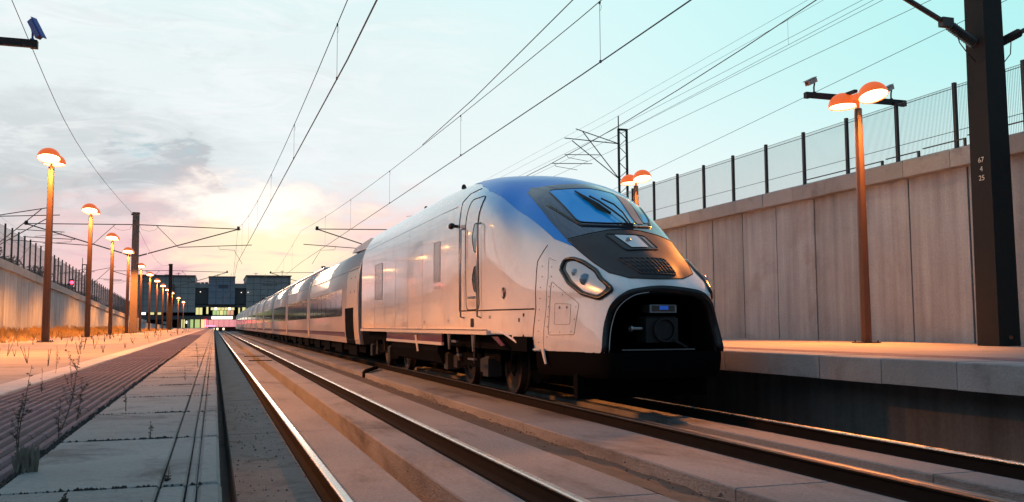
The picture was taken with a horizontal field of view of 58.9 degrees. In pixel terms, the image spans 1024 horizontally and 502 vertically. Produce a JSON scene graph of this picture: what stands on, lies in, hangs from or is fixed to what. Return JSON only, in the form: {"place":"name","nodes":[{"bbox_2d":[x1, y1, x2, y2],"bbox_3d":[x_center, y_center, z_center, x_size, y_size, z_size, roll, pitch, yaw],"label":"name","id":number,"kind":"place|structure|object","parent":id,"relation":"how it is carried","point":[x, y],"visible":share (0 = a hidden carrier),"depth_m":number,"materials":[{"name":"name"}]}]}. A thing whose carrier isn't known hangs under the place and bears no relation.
{"place":"outdoors","nodes":[
{"label":"outdoors","id":0,"kind":"place"},
{"bbox_2d":[0,343,212,501],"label":"joint dirt","id":1,"kind":"structure","parent":0,"point":[64,435],"depth_m":3.39,"materials":[{"name":"black soil"}]},
{"bbox_2d":[0,328,221,501],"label":"platform","id":2,"kind":"structure","parent":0,"point":[130,464],"depth_m":4.12,"materials":[{"name":"concrete"}]},
{"bbox_2d":[10,389,31,456],"bbox_3d":[-1.474,0.533,2.717,0.038,0.238,0.062,-1,-5,11],"label":"weed","id":3,"kind":"object","parent":2,"relation":"on","point":[15,436],"visible":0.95,"depth_m":2.72,"materials":[{"name":"brown plant"}]},
{"bbox_2d":[11,366,32,446],"bbox_3d":[-1.607,0.523,2.964,0.033,0.298,0.064,-3,-5,32],"label":"weed","id":4,"kind":"object","parent":2,"relation":"on","point":[23,410],"visible":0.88,"depth_m":2.97,"materials":[{"name":"brown plant"}]},
{"bbox_2d":[11,443,40,472],"bbox_3d":[-1.381,0.591,2.588,0.085,0.085,0.063,-3,-6,34],"label":"dry tuft","id":5,"kind":"object","parent":2,"relation":"on","point":[27,460],"visible":0.81,"depth_m":2.58,"materials":[{"name":"plant"}]},
{"bbox_2d":[36,148,65,341],"bbox_3d":[-12.852,-0.146,25.148,0.600,5.317,1.526,1,-5,-18],"label":"platform lamp","id":6,"kind":"object","parent":2,"relation":"on","point":[51,158],"visible":1,"depth_m":25.04,"materials":[{"name":"metal"}]},
{"bbox_2d":[54,398,67,440],"bbox_3d":[-1.654,0.619,3.318,0.046,0.165,0.064,-1,-5,10],"label":"weed","id":7,"kind":"object","parent":2,"relation":"on","point":[56,423],"visible":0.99,"depth_m":3.32,"materials":[{"name":"plant"}]},
{"bbox_2d":[58,492,68,501],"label":"weed","id":8,"kind":"object","parent":2,"relation":"on","point":[63,499],"visible":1,"depth_m":2.03,"materials":[{"name":"plant"}]},
{"bbox_2d":[56,336,83,429],"bbox_3d":[-1.844,0.542,3.755,0.095,0.393,0.093,-3,-5,31],"label":"weed","id":9,"kind":"object","parent":2,"relation":"on","point":[76,368],"visible":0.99,"depth_m":3.75,"materials":[{"name":"brown plant"}]},
{"bbox_2d":[74,376,88,420],"bbox_3d":[-1.896,0.652,3.980,0.060,0.208,0.043,-1,-5,11],"label":"weed","id":10,"kind":"object","parent":2,"relation":"on","point":[79,395],"visible":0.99,"depth_m":3.98,"materials":[{"name":"brown plant"}]},
{"bbox_2d":[0,325,166,342],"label":"dry grass","id":11,"kind":"structure","parent":2,"relation":"on","point":[14,333],"depth_m":45.63,"materials":[{"name":"orange plant"}]},
{"bbox_2d":[0,258,173,330],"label":"concrete wall","id":12,"kind":"structure","parent":2,"relation":"on","point":[21,295],"depth_m":54.36,"materials":[{"name":"beige concrete"}]},
{"bbox_2d":[0,223,138,317],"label":"fence","id":13,"kind":"object","parent":12,"relation":"on","point":[118,303],"visible":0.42,"depth_m":61.83,"materials":[{"name":"black metal"}]},
{"bbox_2d":[81,203,100,336],"bbox_3d":[-16.969,0.788,36.388,0.600,5.317,1.526,1,-5,-18],"label":"platform lamp","id":14,"kind":"object","parent":2,"relation":"on","point":[90,209],"visible":0.99,"depth_m":36.28,"materials":[{"name":"metal"}]},
{"bbox_2d":[0,328,188,365],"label":"sparse weeds","id":15,"kind":"object","parent":2,"relation":"on","point":[110,336],"visible":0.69,"depth_m":23.57,"materials":[{"name":"brown plant"}]},
{"bbox_2d":[105,233,119,334],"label":"platform lamp","id":16,"kind":"object","parent":2,"relation":"on","point":[112,237],"visible":0.98,"depth_m":47.53,"materials":[{"name":"metal"}]},
{"bbox_2d":[123,247,133,332],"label":"platform lamp","id":17,"kind":"object","parent":2,"relation":"on","point":[128,250],"visible":0.95,"depth_m":56.25,"materials":[{"name":"metal"}]},
{"bbox_2d":[14,212,247,332],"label":"catenary mast","id":18,"kind":"object","parent":2,"relation":"on","point":[133,309],"visible":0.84,"depth_m":59.17,"materials":[{"name":"metal"}]},
{"bbox_2d":[12,1,131,212],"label":"return wire","id":19,"kind":"object","parent":18,"relation":"attached to","point":[55,101],"visible":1,"depth_m":30.28,"materials":[{"name":"grey metal"}]},
{"bbox_2d":[138,263,145,330],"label":"platform lamp","id":20,"kind":"object","parent":2,"relation":"on","point":[141,265],"visible":0.87,"depth_m":70.19,"materials":[{"name":"metal"}]},
{"bbox_2d":[146,272,153,329],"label":"platform lamp","id":21,"kind":"object","parent":2,"relation":"on","point":[150,274],"visible":0.95,"depth_m":81.51,"materials":[{"name":"metal"}]},
{"bbox_2d":[154,278,160,328],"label":"platform lamp","id":22,"kind":"object","parent":2,"relation":"on","point":[157,280],"visible":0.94,"depth_m":92.88,"materials":[{"name":"metal"}]},
{"bbox_2d":[160,284,165,329],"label":"platform lamp","id":23,"kind":"object","parent":2,"relation":"on","point":[162,285],"visible":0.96,"depth_m":104.21,"materials":[{"name":"metal"}]},
{"bbox_2d":[165,288,167,328],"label":"platform lamp","id":24,"kind":"object","parent":2,"relation":"on","point":[166,289],"visible":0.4,"depth_m":115.74,"materials":[{"name":"metal"}]},
{"bbox_2d":[163,466,171,480],"bbox_3d":[-0.920,0.599,2.417,0.024,0.051,0.023,1,-5,-18],"label":"weed","id":25,"kind":"object","parent":2,"relation":"on","point":[167,478],"visible":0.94,"depth_m":2.42,"materials":[{"name":"plant"}]},
{"bbox_2d":[113,264,228,329],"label":"catenary mast","id":26,"kind":"object","parent":2,"relation":"on","point":[169,316],"visible":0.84,"depth_m":108.41,"materials":[{"name":"metal"}]},
{"bbox_2d":[177,297,180,327],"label":"platform lamp","id":27,"kind":"object","parent":2,"relation":"on","point":[178,298],"visible":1,"depth_m":149.84,"materials":[{"name":"metal"}]},
{"bbox_2d":[182,301,184,328],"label":"platform lamp","id":28,"kind":"object","parent":2,"relation":"on","point":[183,302],"visible":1,"depth_m":173.52,"materials":[{"name":"metal"}]},
{"bbox_3d":[-8.973,-1.086,13.830,0.600,5.317,1.527,1,-5,-18],"label":"platform lamp","id":29,"kind":"object","parent":2,"relation":"on","visible":0},
{"bbox_2d":[0,37,38,49],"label":"camera bar","id":30,"kind":"object","parent":29,"relation":"attached to","point":[21,42],"visible":1,"depth_m":14.36,"materials":[{"name":"metal"}]},
{"bbox_2d":[27,17,46,39],"bbox_3d":[-7.569,-3.547,14.442,0.304,0.367,0.120,-2,-5,17],"label":"surveillance camera","id":31,"kind":"object","parent":30,"relation":"on","point":[35,28],"visible":1,"depth_m":14.41,"materials":[{"name":"blue"}]},
{"bbox_2d":[0,0,1023,305],"label":"sky","id":32,"kind":"structure","parent":0,"point":[187,110],"materials":[{"name":"blue"}]},
{"bbox_2d":[214,331,1023,501],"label":"track bed","id":33,"kind":"object","parent":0,"point":[358,462],"visible":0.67,"depth_m":9.61,"materials":[{"name":"concrete"}]},
{"bbox_2d":[217,331,353,501],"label":"rail","id":34,"kind":"object","parent":33,"relation":"on","point":[326,485],"visible":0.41,"depth_m":9.16,"materials":[{"name":"grey"}]},
{"bbox_2d":[362,366,378,377],"bbox_3d":[-3.976,3.415,25.617,0.154,0.261,1.773,-1,-5,3],"label":"bent pipe","id":35,"kind":"object","parent":33,"relation":"on","point":[370,369],"visible":0.86,"depth_m":25.07,"materials":[{"name":"black metal"}]},
{"bbox_2d":[223,331,590,501],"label":"rail","id":36,"kind":"object","parent":33,"relation":"on","point":[525,485],"visible":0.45,"depth_m":9.14,"materials":[{"name":"grey"}]},
{"bbox_2d":[228,331,729,501],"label":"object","id":37,"kind":"structure","parent":33,"relation":"on","point":[679,493],"depth_m":10.07,"materials":[{"name":"metal"}]},
{"bbox_2d":[235,331,1009,501],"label":"rail","id":38,"kind":"object","parent":33,"relation":"on","point":[903,489],"visible":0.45,"depth_m":8.95,"materials":[{"name":"grey"}]},
{"bbox_2d":[247,302,258,334],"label":"passenger coach","id":39,"kind":"object","parent":38,"relation":"on","point":[249,328],"visible":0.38,"depth_m":112.92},
{"bbox_2d":[226,385,1023,500],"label":"loose grit","id":40,"kind":"object","parent":33,"relation":"on","point":[626,470],"visible":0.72,"depth_m":9.79,"materials":[{"name":"grey gravel"}]},
{"bbox_2d":[367,355,1023,480],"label":"rail","id":41,"kind":"object","parent":33,"relation":"on","point":[1012,469],"depth_m":10.00,"materials":[{"name":"grey"}]},
{"bbox_2d":[237,310,243,331],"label":"passenger coach","id":42,"kind":"object","parent":41,"relation":"on","point":[238,321],"visible":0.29,"depth_m":164.35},
{"bbox_2d":[239,309,245,332],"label":"passenger coach","id":43,"kind":"object","parent":41,"relation":"on","point":[240,318],"visible":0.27,"depth_m":151.11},
{"bbox_2d":[241,307,249,332],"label":"passenger coach","id":44,"kind":"object","parent":41,"relation":"on","point":[242,322],"visible":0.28,"depth_m":140.17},
{"bbox_2d":[244,305,253,333],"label":"passenger coach","id":45,"kind":"object","parent":41,"relation":"on","point":[245,320],"visible":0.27,"depth_m":126.78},
{"bbox_2d":[251,299,264,335],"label":"passenger coach","id":46,"kind":"object","parent":41,"relation":"on","point":[253,319],"visible":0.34,"depth_m":100.02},
{"bbox_2d":[256,295,272,337],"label":"passenger coach","id":47,"kind":"object","parent":41,"relation":"on","point":[259,319],"visible":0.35,"depth_m":87.15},
{"bbox_2d":[263,289,283,338],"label":"passenger coach","id":48,"kind":"object","parent":41,"relation":"on","point":[268,318],"visible":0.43,"depth_m":73.81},
{"bbox_2d":[272,281,299,341],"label":"passenger coach","id":49,"kind":"object","parent":41,"relation":"on","point":[279,316],"visible":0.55,"depth_m":61.01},
{"bbox_2d":[286,267,329,345],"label":"passenger coach","id":50,"kind":"object","parent":41,"relation":"on","point":[297,315],"visible":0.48,"depth_m":47.83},
{"bbox_2d":[308,238,385,354],"bbox_3d":[-5.667,2.127,35.656,3.161,4.008,16.138,1,-5,-18],"label":"passenger coach","id":51,"kind":"object","parent":41,"relation":"on","point":[335,309],"visible":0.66,"depth_m":32.34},
{"bbox_2d":[360,176,723,398],"bbox_3d":[-0.504,0.605,19.971,3.415,4.448,16.542,1,-5,-18],"label":"locomotive","id":52,"kind":"object","parent":41,"relation":"on","point":[596,291],"visible":1,"depth_m":13.89,"materials":[{"name":"white paint"}]},
{"bbox_2d":[375,263,382,300],"bbox_3d":[-3.588,0.835,24.383,0.018,0.973,1.164,1,-5,-18],"label":"side window","id":53,"kind":"structure","parent":52,"relation":"in","point":[379,267],"depth_m":24.35,"materials":[{"name":"grey"}]},
{"bbox_2d":[434,241,439,282],"bbox_3d":[-1.491,0.222,18.012,0.018,0.803,0.534,1,-5,-18],"label":"side window","id":54,"kind":"structure","parent":52,"relation":"in","point":[436,245],"depth_m":18.00,"materials":[{"name":"grey glass"}]},
{"bbox_2d":[465,196,485,309],"bbox_3d":[-0.619,0.037,15.759,0.219,1.980,0.767,1,-5,-18],"label":"cab door","id":55,"kind":"structure","parent":52,"relation":"in","point":[472,218],"depth_m":15.76,"materials":[{"name":"white paint"}]},
{"bbox_2d":[629,201,647,222],"bbox_3d":[2.043,-0.626,14.414,0.171,0.478,0.926,0,-5,-7],"label":"side window","id":56,"kind":"structure","parent":52,"relation":"in","point":[637,209],"depth_m":14.35,"materials":[{"name":"blue glass"}]},
{"bbox_2d":[399,338,1023,461],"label":"platform","id":57,"kind":"structure","parent":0,"point":[965,397],"depth_m":11.52,"materials":[{"name":"concrete"}]},
{"bbox_2d":[263,266,325,287],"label":"catenary mast","id":58,"kind":"object","parent":57,"relation":"on","point":[292,272],"visible":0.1,"depth_m":113.16,"materials":[{"name":"metal"}]},
{"bbox_2d":[303,226,386,263],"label":"catenary mast","id":59,"kind":"object","parent":57,"relation":"on","point":[317,227],"visible":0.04,"depth_m":62.17,"materials":[{"name":"metal"}]},
{"bbox_2d":[235,0,690,310],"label":"overhead line","id":60,"kind":"object","parent":59,"relation":"attached to","point":[599,3],"visible":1,"depth_m":18.30,"materials":[{"name":"grey metal"}]},
{"bbox_2d":[422,0,572,144],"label":"stitch wire","id":61,"kind":"object","parent":60,"relation":"attached to","point":[510,61],"visible":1,"depth_m":18.51,"materials":[{"name":"grey metal"}]},
{"bbox_2d":[620,170,651,205],"bbox_3d":[4.024,0.095,29.199,0.600,5.317,1.526,1,-5,-18],"label":"platform lamp","id":62,"kind":"object","parent":57,"relation":"on","point":[640,176],"visible":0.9,"depth_m":29.26,"materials":[{"name":"metal"}]},
{"bbox_2d":[654,132,1023,343],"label":"concrete wall","id":63,"kind":"structure","parent":57,"relation":"on","point":[782,264],"depth_m":21.31,"materials":[{"name":"beige concrete"}]},
{"bbox_2d":[622,59,1023,220],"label":"fence","id":64,"kind":"object","parent":63,"relation":"on","point":[804,157],"visible":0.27,"depth_m":22.43,"materials":[{"name":"black metal"}]},
{"bbox_2d":[828,81,888,342],"bbox_3d":[7.240,-0.769,18.776,0.600,5.317,1.526,1,-5,-18],"label":"platform lamp","id":65,"kind":"object","parent":57,"relation":"on","point":[871,92],"visible":1,"depth_m":18.68,"materials":[{"name":"metal"}]},
{"bbox_2d":[846,89,857,94],"bbox_3d":[7.099,-3.330,19.374,0.080,0.060,0.750,1,-5,-18],"label":"bar stay","id":66,"kind":"object","parent":65,"relation":"attached to","point":[854,91],"visible":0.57,"depth_m":19.11,"materials":[{"name":"metal"}]},
{"bbox_2d":[803,92,906,106],"bbox_3d":[7.562,-3.332,19.922,2.640,0.132,0.110,1,-5,-18],"label":"camera bar","id":67,"kind":"object","parent":65,"relation":"attached to","point":[826,96],"visible":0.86,"depth_m":19.67,"materials":[{"name":"metal"}]},
{"bbox_2d":[802,76,817,91],"bbox_3d":[6.424,-3.604,19.524,0.408,0.358,0.120,3,-6,-38],"label":"surveillance camera","id":68,"kind":"object","parent":67,"relation":"on","point":[811,81],"visible":1,"depth_m":19.49,"materials":[{"name":"metal"}]},
{"bbox_2d":[886,84,894,98],"bbox_3d":[8.353,-3.563,20.154,0.408,0.358,0.120,3,-6,-38],"label":"surveillance camera","id":69,"kind":"object","parent":67,"relation":"on","point":[890,87],"visible":0.62,"depth_m":20.19,"materials":[{"name":"metal"}]},
{"bbox_2d":[903,0,1023,345],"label":"catenary mast","id":70,"kind":"object","parent":57,"relation":"on","point":[983,38],"visible":1,"depth_m":15.87,"materials":[{"name":"metal"}]},
{"bbox_2d":[406,0,815,216],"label":"return wire","id":71,"kind":"object","parent":70,"relation":"attached to","point":[690,81],"visible":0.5,"depth_m":25.36,"materials":[{"name":"grey metal"}]},
{"bbox_3d":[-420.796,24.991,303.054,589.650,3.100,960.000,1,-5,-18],"label":"upper ground","id":72,"kind":"structure","parent":0,"visible":0},
{"bbox_2d":[0,207,74,244],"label":"lattice mast","id":73,"kind":"object","parent":72,"relation":"on","point":[33,225],"visible":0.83,"depth_m":54.06,"materials":[{"name":"metal"}]},
{"bbox_2d":[0,247,123,312],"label":"hedge","id":74,"kind":"object","parent":72,"relation":"on","point":[37,272],"visible":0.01,"depth_m":56.53,"materials":[{"name":"green plant"}]},
{"bbox_2d":[54,259,96,284],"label":"lattice mast","id":75,"kind":"object","parent":72,"relation":"on","point":[70,271],"visible":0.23,"depth_m":99.63,"materials":[{"name":"metal"}]},
{"bbox_2d":[82,258,120,291],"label":"lattice mast","id":76,"kind":"object","parent":72,"relation":"on","point":[95,270],"visible":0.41,"depth_m":102.30,"materials":[{"name":"metal"}]},
{"bbox_2d":[138,271,291,331],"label":"station building","id":77,"kind":"structure","parent":72,"relation":"on","point":[205,306],"depth_m":237.45,"materials":[{"name":"glass"}]},
{"bbox_2d":[195,307,202,314],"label":"window","id":78,"kind":"structure","parent":77,"relation":"in","point":[198,310],"depth_m":236.17,"materials":[{"name":"yellow glass"}]},
{"bbox_2d":[210,307,234,310],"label":"window","id":79,"kind":"structure","parent":77,"relation":"in","point":[211,308],"depth_m":238.02,"materials":[{"name":"yellow glass"}]},
{"bbox_2d":[212,310,233,314],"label":"window","id":80,"kind":"structure","parent":77,"relation":"in","point":[214,312],"depth_m":237.97,"materials":[{"name":"green glass"}]},
{"bbox_2d":[222,0,377,301],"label":"overhead line","id":81,"kind":"object","parent":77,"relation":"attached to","point":[337,77],"visible":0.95,"depth_m":17.93,"materials":[{"name":"grey metal"}]},
{"bbox_3d":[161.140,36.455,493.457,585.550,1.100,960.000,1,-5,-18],"label":"upper ground","id":82,"kind":"structure","parent":0,"visible":0},
{"bbox_2d":[552,116,628,197],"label":"lattice mast","id":83,"kind":"object","parent":82,"relation":"on","point":[619,148],"visible":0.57,"depth_m":50.90,"materials":[{"name":"metal"}]},
{"bbox_2d":[339,0,806,258],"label":"wire","id":84,"kind":"object","parent":83,"relation":"attached to","point":[652,88],"visible":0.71,"depth_m":38.77,"materials":[{"name":"grey metal"}]},
{"bbox_2d":[340,0,822,260],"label":"wire","id":85,"kind":"object","parent":83,"relation":"attached to","point":[666,88],"visible":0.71,"depth_m":37.54,"materials":[{"name":"grey metal"}]},
{"bbox_2d":[520,0,861,175],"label":"wire","id":86,"kind":"object","parent":83,"relation":"attached to","point":[709,79],"visible":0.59,"depth_m":34.46,"materials":[{"name":"grey metal"}]},
{"bbox_2d":[535,0,872,174],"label":"wire","id":87,"kind":"object","parent":83,"relation":"attached to","point":[730,75],"visible":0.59,"depth_m":32.95,"materials":[{"name":"grey metal"}]},
{"bbox_2d":[541,0,881,171],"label":"wire","id":88,"kind":"object","parent":83,"relation":"attached to","point":[752,66],"visible":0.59,"depth_m":31.86,"materials":[{"name":"grey metal"}]},
{"bbox_2d":[555,0,929,175],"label":"wire","id":89,"kind":"object","parent":83,"relation":"attached to","point":[762,79],"visible":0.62,"depth_m":31.07,"materials":[{"name":"grey metal"}]},
{"bbox_2d":[615,0,1005,188],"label":"wire","id":90,"kind":"object","parent":83,"relation":"attached to","point":[816,91],"visible":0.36,"depth_m":28.18,"materials":[{"name":"grey metal"}]}
]}

